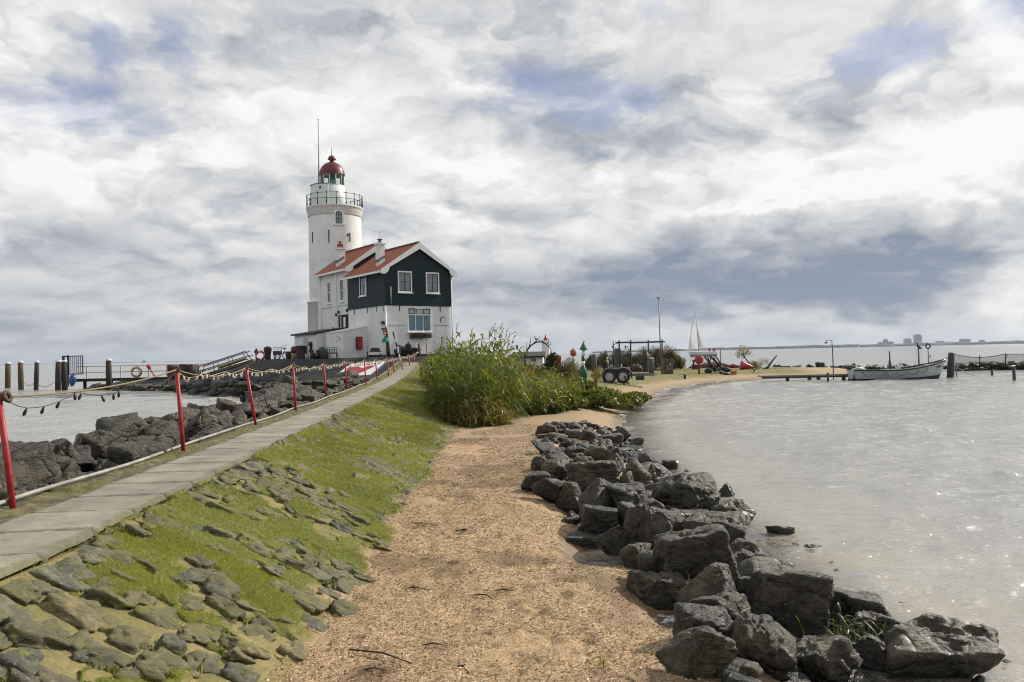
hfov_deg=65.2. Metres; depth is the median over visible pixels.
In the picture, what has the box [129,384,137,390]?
shore rock
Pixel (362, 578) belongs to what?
slope stone
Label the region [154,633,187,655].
slope stone
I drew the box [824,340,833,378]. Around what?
lamp post
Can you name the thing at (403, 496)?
slope stone
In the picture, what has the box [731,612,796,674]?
boulder
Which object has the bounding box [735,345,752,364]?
young tree
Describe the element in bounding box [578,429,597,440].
boulder
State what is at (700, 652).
boulder
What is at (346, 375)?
rope post
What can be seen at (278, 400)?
bank rock
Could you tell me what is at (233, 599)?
slope stone
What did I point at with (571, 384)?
reed clump
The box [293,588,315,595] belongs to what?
slope stone
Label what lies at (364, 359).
rope post
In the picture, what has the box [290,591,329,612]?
slope stone
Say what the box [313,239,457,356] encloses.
keepers house
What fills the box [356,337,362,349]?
post box
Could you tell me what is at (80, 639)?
slope stone
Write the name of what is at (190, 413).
bank rock
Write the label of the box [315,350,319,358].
milk churn
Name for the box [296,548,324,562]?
slope stone
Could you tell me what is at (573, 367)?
bush
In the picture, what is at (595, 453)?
boulder
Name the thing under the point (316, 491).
slope stone
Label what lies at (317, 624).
slope stone
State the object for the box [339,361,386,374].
banner
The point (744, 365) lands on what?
red cone buoy
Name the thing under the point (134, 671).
slope stone
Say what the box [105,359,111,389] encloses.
mooring post
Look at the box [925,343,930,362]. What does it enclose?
ring pole
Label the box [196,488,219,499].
slope stone
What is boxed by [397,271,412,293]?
window
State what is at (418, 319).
window
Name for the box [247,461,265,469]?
slope stone
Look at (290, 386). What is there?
bank rock
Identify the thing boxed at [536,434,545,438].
boulder
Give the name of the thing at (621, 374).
trailer
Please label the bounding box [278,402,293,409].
bank rock
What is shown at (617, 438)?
boulder
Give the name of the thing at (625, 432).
boulder
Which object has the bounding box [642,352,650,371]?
bell hut
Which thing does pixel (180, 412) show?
rope post
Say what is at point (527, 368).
reed clump
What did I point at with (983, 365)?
breakwater rock
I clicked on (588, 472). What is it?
boulder
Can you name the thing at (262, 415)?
bank rock
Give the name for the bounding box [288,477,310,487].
slope stone
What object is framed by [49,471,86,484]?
bank rock
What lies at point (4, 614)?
slope stone
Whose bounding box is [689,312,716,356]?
sailing boat
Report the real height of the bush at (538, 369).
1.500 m
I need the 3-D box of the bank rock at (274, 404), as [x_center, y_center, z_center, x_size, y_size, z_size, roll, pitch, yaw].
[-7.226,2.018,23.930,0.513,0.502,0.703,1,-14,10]
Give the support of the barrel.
on the ground at (568, 647)
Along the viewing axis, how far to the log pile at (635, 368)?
78.96 m
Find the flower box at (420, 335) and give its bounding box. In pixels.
[409,331,431,337]
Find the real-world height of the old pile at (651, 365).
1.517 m
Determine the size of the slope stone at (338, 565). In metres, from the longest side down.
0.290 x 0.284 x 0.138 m
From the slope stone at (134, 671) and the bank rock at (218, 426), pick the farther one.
the bank rock at (218, 426)
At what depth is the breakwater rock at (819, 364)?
90.19 m
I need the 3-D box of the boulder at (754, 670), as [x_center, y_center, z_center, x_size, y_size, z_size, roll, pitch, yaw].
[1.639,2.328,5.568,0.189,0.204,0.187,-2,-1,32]
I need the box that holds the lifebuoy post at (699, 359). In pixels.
[695,355,703,373]
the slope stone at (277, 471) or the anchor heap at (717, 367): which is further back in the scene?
the anchor heap at (717, 367)
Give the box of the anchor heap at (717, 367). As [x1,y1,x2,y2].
[703,355,730,372]
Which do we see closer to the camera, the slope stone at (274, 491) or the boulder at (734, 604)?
the boulder at (734, 604)
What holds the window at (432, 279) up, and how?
in the keepers house at (402, 292)
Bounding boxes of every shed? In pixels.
[290,327,345,358]
[512,351,544,367]
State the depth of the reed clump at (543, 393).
30.22 m
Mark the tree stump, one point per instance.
(301, 352)
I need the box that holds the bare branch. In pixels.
[523,335,551,365]
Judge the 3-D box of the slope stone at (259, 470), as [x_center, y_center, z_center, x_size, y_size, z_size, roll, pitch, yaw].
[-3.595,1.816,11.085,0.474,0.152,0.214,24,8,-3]
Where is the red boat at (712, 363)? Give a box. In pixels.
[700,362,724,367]
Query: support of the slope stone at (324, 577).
on the stone slope at (371, 462)
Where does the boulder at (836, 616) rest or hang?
on the ground at (568, 647)
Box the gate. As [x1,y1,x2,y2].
[62,355,82,386]
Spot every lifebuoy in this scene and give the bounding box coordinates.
[131,366,141,377]
[255,350,264,360]
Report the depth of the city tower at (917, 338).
5620.27 m
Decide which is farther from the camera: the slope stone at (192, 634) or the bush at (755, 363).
the bush at (755, 363)
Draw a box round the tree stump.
[295,346,306,358]
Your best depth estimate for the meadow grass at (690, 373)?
73.58 m
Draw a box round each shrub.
[585,354,591,369]
[586,354,604,370]
[597,350,612,369]
[599,355,623,368]
[611,346,626,366]
[620,353,638,367]
[621,347,637,368]
[632,350,643,367]
[637,346,653,365]
[649,346,659,369]
[649,351,658,369]
[655,345,672,367]
[655,353,673,370]
[664,347,679,368]
[675,353,686,368]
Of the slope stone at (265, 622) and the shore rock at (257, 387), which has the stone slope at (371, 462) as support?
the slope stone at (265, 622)
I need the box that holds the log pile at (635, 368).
[629,364,642,371]
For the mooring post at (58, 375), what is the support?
in the water
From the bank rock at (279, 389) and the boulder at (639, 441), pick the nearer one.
the boulder at (639, 441)
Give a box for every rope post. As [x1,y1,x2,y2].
[0,391,16,508]
[173,366,185,450]
[243,365,256,424]
[291,362,296,410]
[322,362,326,396]
[344,359,347,389]
[363,358,366,384]
[374,358,377,378]
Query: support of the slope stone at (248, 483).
on the stone slope at (371, 462)
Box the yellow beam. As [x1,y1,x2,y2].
[219,357,246,369]
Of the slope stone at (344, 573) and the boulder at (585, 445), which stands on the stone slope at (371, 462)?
the slope stone at (344, 573)
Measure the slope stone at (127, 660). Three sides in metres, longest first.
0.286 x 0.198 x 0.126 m
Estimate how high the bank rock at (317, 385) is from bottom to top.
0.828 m
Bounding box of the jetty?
[76,364,211,389]
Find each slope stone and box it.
[0,577,43,606]
[0,593,35,619]
[0,609,15,626]
[0,631,12,650]
[0,647,43,676]
[0,665,9,677]
[1,616,70,649]
[8,667,41,681]
[27,565,91,592]
[30,580,56,595]
[36,665,78,681]
[37,589,102,632]
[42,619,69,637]
[43,595,101,615]
[51,555,95,580]
[67,629,101,652]
[71,644,126,673]
[76,552,106,565]
[77,545,132,565]
[85,584,135,609]
[89,576,113,586]
[90,645,132,667]
[91,537,121,549]
[95,535,115,538]
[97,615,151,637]
[106,625,150,654]
[110,567,138,580]
[113,666,144,681]
[124,591,156,605]
[125,524,151,537]
[132,555,162,573]
[132,658,170,681]
[133,605,180,629]
[134,520,155,529]
[141,646,200,677]
[142,510,180,528]
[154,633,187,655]
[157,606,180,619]
[172,572,196,584]
[178,625,217,644]
[179,593,202,603]
[181,599,205,611]
[182,650,219,673]
[184,491,209,503]
[184,554,216,569]
[186,567,225,584]
[187,622,222,641]
[192,525,205,531]
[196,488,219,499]
[201,573,240,600]
[204,525,237,538]
[204,593,245,620]
[205,501,240,513]
[208,478,228,487]
[208,544,233,555]
[215,615,237,625]
[218,471,241,484]
[218,633,271,658]
[221,646,255,663]
[221,662,260,681]
[222,494,242,503]
[226,469,254,481]
[231,589,245,601]
[233,463,257,472]
[233,469,257,477]
[235,599,266,613]
[237,532,265,547]
[237,624,276,641]
[239,558,253,563]
[242,480,258,489]
[242,484,260,493]
[242,511,264,516]
[245,462,265,474]
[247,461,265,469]
[248,543,270,556]
[250,614,276,632]
[251,513,267,523]
[252,459,265,465]
[254,476,281,488]
[256,507,273,515]
[258,472,272,478]
[259,566,283,578]
[266,486,294,498]
[266,578,295,594]
[267,466,286,477]
[267,618,296,623]
[268,565,285,574]
[270,473,282,478]
[270,478,295,486]
[273,494,292,504]
[273,552,305,571]
[274,547,295,558]
[275,538,306,553]
[277,640,310,662]
[280,487,301,497]
[283,467,297,474]
[285,479,298,488]
[285,505,294,513]
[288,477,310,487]
[289,513,314,523]
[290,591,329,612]
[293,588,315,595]
[294,472,305,479]
[294,600,317,614]
[295,514,327,524]
[296,485,315,497]
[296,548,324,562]
[300,557,313,568]
[301,567,332,585]
[301,614,328,631]
[308,488,321,495]
[308,496,331,508]
[308,501,327,509]
[315,561,341,580]
[317,587,340,599]
[318,550,329,558]
[321,512,331,518]
[322,510,341,517]
[324,495,338,501]
[327,566,352,576]
[328,599,358,616]
[329,519,352,533]
[331,558,353,571]
[331,577,351,593]
[332,509,347,516]
[333,501,359,511]
[334,506,354,514]
[338,490,349,498]
[341,576,368,587]
[346,517,360,526]
[347,514,370,525]
[349,568,373,578]
[351,532,373,542]
[353,574,376,582]
[366,533,382,538]
[372,544,391,551]
[374,512,389,520]
[375,539,389,546]
[400,494,410,499]
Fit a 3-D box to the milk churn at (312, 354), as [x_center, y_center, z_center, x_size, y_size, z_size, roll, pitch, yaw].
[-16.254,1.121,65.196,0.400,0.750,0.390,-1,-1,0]
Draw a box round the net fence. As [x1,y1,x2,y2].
[955,353,1023,367]
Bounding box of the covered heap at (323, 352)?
[318,347,326,358]
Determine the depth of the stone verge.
10.74 m
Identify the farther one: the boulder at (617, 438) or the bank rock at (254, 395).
the bank rock at (254, 395)
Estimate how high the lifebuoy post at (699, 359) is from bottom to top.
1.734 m
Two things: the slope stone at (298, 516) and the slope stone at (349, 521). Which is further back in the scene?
the slope stone at (349, 521)
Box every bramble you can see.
[517,400,565,414]
[544,388,587,409]
[557,376,597,391]
[577,386,633,409]
[618,391,651,407]
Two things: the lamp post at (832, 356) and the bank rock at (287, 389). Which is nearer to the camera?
the bank rock at (287, 389)
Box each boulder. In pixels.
[520,471,550,491]
[531,440,561,452]
[531,455,546,470]
[531,478,566,503]
[535,424,556,433]
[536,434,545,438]
[541,458,568,479]
[546,433,567,439]
[547,452,568,459]
[553,421,566,428]
[555,482,580,512]
[559,439,572,447]
[561,515,579,524]
[564,429,581,438]
[564,445,585,457]
[565,460,618,490]
[566,531,599,547]
[567,421,583,429]
[576,442,596,448]
[576,456,593,461]
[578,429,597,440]
[578,478,613,507]
[579,504,620,532]
[583,445,612,460]
[586,423,599,429]
[592,525,627,564]
[598,441,614,451]
[600,433,623,445]
[606,481,647,507]
[609,453,623,476]
[612,443,621,457]
[614,427,630,441]
[617,501,634,526]
[618,471,633,482]
[620,542,650,569]
[621,458,651,484]
[623,503,676,549]
[626,570,688,609]
[629,437,643,446]
[637,552,658,572]
[638,453,662,464]
[639,498,664,508]
[641,462,672,482]
[644,481,661,496]
[652,524,739,587]
[653,472,720,510]
[655,625,737,679]
[662,460,678,474]
[670,508,709,518]
[672,603,732,637]
[673,516,684,531]
[675,562,736,602]
[680,511,745,544]
[688,591,751,620]
[712,498,755,530]
[718,482,734,496]
[729,538,766,563]
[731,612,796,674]
[736,576,749,593]
[737,556,795,576]
[740,662,763,677]
[745,569,833,637]
[765,525,794,533]
[796,635,862,681]
[799,635,817,641]
[825,588,892,628]
[829,602,847,637]
[851,611,902,641]
[852,633,891,681]
[884,612,1005,681]
[971,674,986,681]
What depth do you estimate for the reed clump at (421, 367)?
41.58 m
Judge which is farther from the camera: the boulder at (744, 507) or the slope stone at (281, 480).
the boulder at (744, 507)
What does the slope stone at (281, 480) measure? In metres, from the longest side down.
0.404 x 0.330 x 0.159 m
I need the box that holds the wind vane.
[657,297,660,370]
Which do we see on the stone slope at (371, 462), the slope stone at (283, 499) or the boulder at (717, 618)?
the slope stone at (283, 499)
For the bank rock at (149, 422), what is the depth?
16.62 m
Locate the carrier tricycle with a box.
[273,345,285,358]
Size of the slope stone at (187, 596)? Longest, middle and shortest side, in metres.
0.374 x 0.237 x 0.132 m
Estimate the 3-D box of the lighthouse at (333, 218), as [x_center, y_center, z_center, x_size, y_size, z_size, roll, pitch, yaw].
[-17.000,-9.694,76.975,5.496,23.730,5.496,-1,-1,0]
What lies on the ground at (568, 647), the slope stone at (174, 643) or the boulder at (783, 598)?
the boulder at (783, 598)
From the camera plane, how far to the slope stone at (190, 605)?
6.14 m
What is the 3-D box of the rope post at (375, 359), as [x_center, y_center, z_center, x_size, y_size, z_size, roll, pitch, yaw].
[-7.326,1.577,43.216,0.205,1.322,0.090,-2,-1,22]
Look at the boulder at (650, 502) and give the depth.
11.26 m
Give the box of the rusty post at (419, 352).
[416,343,420,356]
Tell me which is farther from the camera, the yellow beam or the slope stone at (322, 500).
the yellow beam
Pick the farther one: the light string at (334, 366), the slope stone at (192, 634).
the light string at (334, 366)
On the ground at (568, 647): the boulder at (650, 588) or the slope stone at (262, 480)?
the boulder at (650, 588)
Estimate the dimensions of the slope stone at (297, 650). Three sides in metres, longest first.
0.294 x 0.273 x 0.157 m
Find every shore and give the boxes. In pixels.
[23,360,223,364]
[592,340,1023,352]
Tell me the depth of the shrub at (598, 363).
83.92 m
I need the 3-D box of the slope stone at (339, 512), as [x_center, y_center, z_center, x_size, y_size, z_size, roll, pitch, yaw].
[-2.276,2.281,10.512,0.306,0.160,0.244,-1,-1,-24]
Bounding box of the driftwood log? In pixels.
[763,355,776,368]
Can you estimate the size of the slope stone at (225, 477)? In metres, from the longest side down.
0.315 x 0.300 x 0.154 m
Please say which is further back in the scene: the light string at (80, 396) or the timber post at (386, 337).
the timber post at (386, 337)
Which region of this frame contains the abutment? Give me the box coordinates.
[167,364,200,378]
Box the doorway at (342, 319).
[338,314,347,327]
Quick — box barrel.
[286,351,290,358]
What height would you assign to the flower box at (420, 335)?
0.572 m
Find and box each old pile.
[592,353,596,372]
[649,358,653,372]
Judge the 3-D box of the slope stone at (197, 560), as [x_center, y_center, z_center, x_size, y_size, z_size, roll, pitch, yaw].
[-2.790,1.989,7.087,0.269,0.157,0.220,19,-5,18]
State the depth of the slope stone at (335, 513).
10.31 m
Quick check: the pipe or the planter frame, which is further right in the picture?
the planter frame
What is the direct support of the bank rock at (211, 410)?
on the ground at (568, 647)
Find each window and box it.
[326,281,331,304]
[333,210,344,224]
[338,278,344,302]
[358,276,366,297]
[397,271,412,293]
[407,307,432,332]
[425,272,440,294]
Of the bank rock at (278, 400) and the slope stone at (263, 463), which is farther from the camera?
the bank rock at (278, 400)
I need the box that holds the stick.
[349,649,410,662]
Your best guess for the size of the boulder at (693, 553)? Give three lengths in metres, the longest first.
0.892 x 0.747 x 0.580 m
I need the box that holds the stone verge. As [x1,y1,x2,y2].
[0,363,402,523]
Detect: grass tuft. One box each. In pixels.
[591,368,602,383]
[796,607,887,642]
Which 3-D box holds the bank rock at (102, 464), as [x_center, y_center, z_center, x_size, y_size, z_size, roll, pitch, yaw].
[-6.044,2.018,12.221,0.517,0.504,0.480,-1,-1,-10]
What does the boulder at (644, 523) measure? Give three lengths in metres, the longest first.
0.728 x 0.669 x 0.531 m
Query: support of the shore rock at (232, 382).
on the ground at (568, 647)
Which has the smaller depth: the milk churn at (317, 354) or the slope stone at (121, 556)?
the slope stone at (121, 556)
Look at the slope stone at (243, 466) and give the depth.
10.85 m
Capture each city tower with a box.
[903,338,911,342]
[913,334,921,342]
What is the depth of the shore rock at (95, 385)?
76.58 m
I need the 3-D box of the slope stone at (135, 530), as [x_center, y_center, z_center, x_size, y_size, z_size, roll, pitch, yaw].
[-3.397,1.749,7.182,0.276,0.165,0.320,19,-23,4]
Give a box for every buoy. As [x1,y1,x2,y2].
[291,346,296,358]
[570,348,575,361]
[578,340,586,379]
[740,361,758,369]
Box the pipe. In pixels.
[0,361,397,504]
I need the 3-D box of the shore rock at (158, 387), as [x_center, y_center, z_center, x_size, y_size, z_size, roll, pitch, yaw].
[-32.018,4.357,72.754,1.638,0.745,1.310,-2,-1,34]
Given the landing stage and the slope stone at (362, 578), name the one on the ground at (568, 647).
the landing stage
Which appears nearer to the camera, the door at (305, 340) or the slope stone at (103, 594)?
the slope stone at (103, 594)
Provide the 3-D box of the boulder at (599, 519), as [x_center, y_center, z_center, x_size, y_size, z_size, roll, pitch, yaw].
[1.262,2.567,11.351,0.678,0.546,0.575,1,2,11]
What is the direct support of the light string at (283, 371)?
hanging from the rope
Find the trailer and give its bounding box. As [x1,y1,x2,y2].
[591,364,656,383]
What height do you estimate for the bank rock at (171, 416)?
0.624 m
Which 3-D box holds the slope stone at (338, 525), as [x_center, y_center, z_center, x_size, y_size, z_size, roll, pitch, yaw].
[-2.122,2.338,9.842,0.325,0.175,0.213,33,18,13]
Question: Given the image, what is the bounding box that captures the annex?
[326,326,366,357]
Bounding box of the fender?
[69,373,76,386]
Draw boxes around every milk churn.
[310,350,314,358]
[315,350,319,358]
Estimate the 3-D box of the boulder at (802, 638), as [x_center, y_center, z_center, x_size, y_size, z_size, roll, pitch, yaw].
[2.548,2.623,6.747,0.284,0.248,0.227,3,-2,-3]
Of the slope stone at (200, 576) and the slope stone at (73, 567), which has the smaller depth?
the slope stone at (73, 567)
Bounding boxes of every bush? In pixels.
[523,364,554,383]
[540,351,562,372]
[549,357,578,379]
[560,361,582,378]
[747,358,768,368]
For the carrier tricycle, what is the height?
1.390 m
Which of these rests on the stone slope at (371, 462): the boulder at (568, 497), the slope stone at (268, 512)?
the slope stone at (268, 512)
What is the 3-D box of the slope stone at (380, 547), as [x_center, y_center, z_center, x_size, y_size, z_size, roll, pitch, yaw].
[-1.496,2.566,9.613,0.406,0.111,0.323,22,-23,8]
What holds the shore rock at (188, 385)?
on the ground at (568, 647)
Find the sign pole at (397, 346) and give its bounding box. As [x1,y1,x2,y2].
[392,332,402,369]
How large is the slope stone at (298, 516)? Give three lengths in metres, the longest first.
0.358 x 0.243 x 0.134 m
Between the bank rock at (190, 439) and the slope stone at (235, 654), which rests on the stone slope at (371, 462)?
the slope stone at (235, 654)
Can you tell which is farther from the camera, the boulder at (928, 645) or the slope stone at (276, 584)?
the slope stone at (276, 584)
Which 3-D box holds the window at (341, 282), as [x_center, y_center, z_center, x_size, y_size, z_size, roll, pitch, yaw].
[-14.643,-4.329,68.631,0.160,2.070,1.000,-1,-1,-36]
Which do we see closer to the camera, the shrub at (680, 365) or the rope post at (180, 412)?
the rope post at (180, 412)
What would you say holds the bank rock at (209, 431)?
on the ground at (568, 647)
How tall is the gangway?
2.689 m
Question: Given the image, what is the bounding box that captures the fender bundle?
[308,341,311,352]
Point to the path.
(31, 538)
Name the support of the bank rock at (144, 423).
on the ground at (568, 647)
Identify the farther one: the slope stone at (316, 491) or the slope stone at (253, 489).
the slope stone at (316, 491)
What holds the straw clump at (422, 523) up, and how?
on the ground at (568, 647)
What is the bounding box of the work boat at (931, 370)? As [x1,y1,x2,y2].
[847,351,946,380]
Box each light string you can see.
[3,372,175,415]
[179,369,245,381]
[248,366,291,376]
[294,364,323,371]
[325,362,344,368]
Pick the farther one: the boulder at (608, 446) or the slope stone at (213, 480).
the boulder at (608, 446)
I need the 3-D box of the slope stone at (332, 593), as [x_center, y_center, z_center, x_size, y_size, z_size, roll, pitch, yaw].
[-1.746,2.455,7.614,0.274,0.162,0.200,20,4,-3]
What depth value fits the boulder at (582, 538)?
10.81 m
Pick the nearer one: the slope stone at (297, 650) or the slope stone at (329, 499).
the slope stone at (297, 650)
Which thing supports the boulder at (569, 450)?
on the ground at (568, 647)
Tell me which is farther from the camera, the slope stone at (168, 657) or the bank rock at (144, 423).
the bank rock at (144, 423)
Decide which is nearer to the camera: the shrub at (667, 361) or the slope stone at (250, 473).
the slope stone at (250, 473)
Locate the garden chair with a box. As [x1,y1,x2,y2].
[327,347,337,358]
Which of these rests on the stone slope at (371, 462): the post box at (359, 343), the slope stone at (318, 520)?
the slope stone at (318, 520)
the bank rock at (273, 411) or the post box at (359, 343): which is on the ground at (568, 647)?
the bank rock at (273, 411)
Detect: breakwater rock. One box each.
[815,362,824,366]
[969,361,987,366]
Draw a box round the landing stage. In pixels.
[758,373,847,380]
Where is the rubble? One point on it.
(730, 672)
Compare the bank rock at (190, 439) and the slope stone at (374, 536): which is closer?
the slope stone at (374, 536)
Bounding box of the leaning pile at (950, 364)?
[945,352,954,377]
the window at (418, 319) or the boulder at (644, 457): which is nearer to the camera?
the boulder at (644, 457)
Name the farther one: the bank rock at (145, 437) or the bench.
the bench
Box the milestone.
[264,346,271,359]
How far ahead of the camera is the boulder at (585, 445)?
18.22 m
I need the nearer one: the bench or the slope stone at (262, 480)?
the slope stone at (262, 480)
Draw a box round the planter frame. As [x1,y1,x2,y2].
[661,358,673,373]
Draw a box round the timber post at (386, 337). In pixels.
[381,327,390,356]
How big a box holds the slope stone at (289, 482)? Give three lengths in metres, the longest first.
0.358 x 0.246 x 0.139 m
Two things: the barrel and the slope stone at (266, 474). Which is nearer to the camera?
the slope stone at (266, 474)
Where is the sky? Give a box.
[0,0,1023,364]
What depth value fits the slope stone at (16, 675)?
4.38 m
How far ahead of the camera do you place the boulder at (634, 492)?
12.00 m
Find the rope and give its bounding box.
[2,351,417,402]
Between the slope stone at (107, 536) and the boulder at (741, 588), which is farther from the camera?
the boulder at (741, 588)
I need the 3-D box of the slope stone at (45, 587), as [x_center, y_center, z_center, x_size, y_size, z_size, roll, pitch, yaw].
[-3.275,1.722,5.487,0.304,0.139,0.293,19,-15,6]
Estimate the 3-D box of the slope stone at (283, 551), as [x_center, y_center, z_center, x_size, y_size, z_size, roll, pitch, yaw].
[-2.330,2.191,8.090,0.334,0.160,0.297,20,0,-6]
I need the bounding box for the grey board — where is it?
[615,348,618,367]
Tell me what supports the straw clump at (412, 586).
on the ground at (568, 647)
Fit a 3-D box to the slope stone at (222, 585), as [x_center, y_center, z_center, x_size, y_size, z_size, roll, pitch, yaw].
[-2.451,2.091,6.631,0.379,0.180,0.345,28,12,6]
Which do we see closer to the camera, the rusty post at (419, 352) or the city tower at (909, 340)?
the rusty post at (419, 352)
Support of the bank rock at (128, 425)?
on the ground at (568, 647)
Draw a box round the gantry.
[615,339,664,366]
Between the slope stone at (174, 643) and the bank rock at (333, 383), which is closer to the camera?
the slope stone at (174, 643)
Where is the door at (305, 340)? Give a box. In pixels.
[303,338,307,353]
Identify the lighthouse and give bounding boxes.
[306,119,362,331]
[541,334,549,362]
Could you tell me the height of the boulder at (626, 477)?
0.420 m
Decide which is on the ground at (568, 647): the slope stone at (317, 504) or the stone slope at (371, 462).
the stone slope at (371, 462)
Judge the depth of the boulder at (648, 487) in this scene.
13.42 m
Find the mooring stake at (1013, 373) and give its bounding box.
[1012,368,1015,379]
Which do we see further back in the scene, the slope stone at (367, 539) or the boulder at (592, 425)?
the boulder at (592, 425)
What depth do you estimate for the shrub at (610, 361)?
83.92 m
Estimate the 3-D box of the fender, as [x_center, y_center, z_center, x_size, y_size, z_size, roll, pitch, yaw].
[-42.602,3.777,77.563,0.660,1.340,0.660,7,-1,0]
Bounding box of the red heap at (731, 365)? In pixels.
[723,364,739,367]
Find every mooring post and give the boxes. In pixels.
[5,362,10,387]
[17,361,23,389]
[34,361,39,389]
[55,360,61,390]
[62,360,67,389]
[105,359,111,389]
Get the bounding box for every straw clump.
[341,661,410,679]
[384,583,433,591]
[400,520,435,526]
[405,637,466,651]
[483,586,518,594]
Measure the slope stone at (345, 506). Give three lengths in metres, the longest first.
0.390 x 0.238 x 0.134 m
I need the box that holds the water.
[0,344,1023,681]
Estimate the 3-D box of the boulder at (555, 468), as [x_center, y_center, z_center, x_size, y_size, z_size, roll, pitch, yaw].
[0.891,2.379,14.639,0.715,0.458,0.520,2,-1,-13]
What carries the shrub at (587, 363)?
on the ground at (568, 647)
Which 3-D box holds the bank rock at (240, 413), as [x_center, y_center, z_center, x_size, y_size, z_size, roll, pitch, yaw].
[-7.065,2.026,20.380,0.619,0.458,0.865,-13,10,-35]
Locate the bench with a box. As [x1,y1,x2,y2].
[366,348,381,356]
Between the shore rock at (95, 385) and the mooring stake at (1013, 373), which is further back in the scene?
the shore rock at (95, 385)
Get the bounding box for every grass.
[571,367,810,389]
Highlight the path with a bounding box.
[0,362,417,578]
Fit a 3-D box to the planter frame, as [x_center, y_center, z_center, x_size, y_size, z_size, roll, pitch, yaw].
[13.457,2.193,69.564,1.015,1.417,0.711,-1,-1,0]
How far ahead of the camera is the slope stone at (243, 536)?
8.11 m
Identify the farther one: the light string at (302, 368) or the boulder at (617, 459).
the light string at (302, 368)
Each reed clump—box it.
[416,338,484,402]
[418,323,532,425]
[418,348,450,384]
[437,383,473,426]
[444,390,524,428]
[475,345,540,398]
[495,365,569,415]
[535,365,581,393]
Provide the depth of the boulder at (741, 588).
8.28 m
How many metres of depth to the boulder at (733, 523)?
9.93 m
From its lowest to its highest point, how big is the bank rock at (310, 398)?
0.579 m
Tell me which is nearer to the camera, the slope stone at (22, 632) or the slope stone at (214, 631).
the slope stone at (22, 632)
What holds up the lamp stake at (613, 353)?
on the ground at (568, 647)
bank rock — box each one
[0,440,61,486]
[0,457,17,489]
[0,490,34,505]
[14,484,55,491]
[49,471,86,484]
[50,438,79,457]
[55,457,71,472]
[56,454,82,473]
[69,454,94,471]
[73,433,85,445]
[73,445,90,454]
[79,429,126,459]
[90,459,106,471]
[94,458,120,471]
[95,412,141,438]
[102,450,107,459]
[107,440,166,464]
[126,435,156,441]
[138,420,180,447]
[140,419,148,429]
[143,416,159,420]
[146,419,158,424]
[154,435,170,447]
[158,411,187,430]
[182,407,199,421]
[184,407,218,438]
[185,436,203,442]
[187,403,197,408]
[192,428,228,438]
[196,405,220,413]
[208,425,222,429]
[212,410,232,431]
[215,398,236,412]
[231,409,246,419]
[232,418,248,425]
[233,402,262,418]
[234,421,248,425]
[240,395,245,402]
[244,391,263,399]
[246,396,270,413]
[254,390,274,394]
[256,413,268,418]
[258,395,286,403]
[259,386,285,391]
[261,384,289,391]
[266,400,278,408]
[267,408,281,415]
[271,392,285,399]
[275,407,289,411]
[276,383,298,391]
[277,375,302,386]
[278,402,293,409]
[283,391,301,400]
[287,400,305,404]
[297,385,318,394]
[299,394,319,402]
[310,380,331,392]
[326,379,337,388]
[327,388,337,394]
[329,377,340,383]
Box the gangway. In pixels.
[199,351,255,375]
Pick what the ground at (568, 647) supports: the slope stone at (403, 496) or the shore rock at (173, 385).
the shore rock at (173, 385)
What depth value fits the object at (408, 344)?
59.74 m
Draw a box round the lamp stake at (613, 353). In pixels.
[612,341,614,367]
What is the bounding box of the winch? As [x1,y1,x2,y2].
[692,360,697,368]
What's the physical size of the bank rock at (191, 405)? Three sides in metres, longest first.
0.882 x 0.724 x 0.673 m
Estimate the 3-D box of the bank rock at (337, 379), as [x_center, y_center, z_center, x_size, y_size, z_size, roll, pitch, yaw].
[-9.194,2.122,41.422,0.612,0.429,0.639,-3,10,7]
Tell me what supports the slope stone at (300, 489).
on the stone slope at (371, 462)
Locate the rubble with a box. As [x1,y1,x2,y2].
[0,362,1023,681]
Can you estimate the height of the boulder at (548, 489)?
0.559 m
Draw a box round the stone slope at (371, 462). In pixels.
[0,368,459,681]
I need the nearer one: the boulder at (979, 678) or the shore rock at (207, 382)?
the boulder at (979, 678)
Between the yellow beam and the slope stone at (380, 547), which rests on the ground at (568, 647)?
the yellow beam
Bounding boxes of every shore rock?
[88,382,100,387]
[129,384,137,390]
[138,384,151,390]
[149,385,168,389]
[163,386,173,390]
[170,382,185,390]
[171,384,187,391]
[186,382,192,389]
[192,382,202,391]
[195,385,201,391]
[201,378,221,389]
[210,380,225,390]
[227,379,239,387]
[230,381,253,395]
[253,384,262,390]
[333,370,359,378]
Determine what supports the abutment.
on the ground at (568, 647)
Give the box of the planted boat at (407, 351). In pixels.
[394,347,420,355]
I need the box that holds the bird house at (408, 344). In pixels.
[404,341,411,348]
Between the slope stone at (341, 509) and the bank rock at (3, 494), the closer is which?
the bank rock at (3, 494)
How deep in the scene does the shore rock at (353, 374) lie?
47.42 m
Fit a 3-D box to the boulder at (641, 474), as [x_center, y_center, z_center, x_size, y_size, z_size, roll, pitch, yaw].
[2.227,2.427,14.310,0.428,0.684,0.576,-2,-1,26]
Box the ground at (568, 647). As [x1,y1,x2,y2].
[0,355,871,681]
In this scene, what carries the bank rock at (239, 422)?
on the ground at (568, 647)
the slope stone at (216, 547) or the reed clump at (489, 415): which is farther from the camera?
the reed clump at (489, 415)

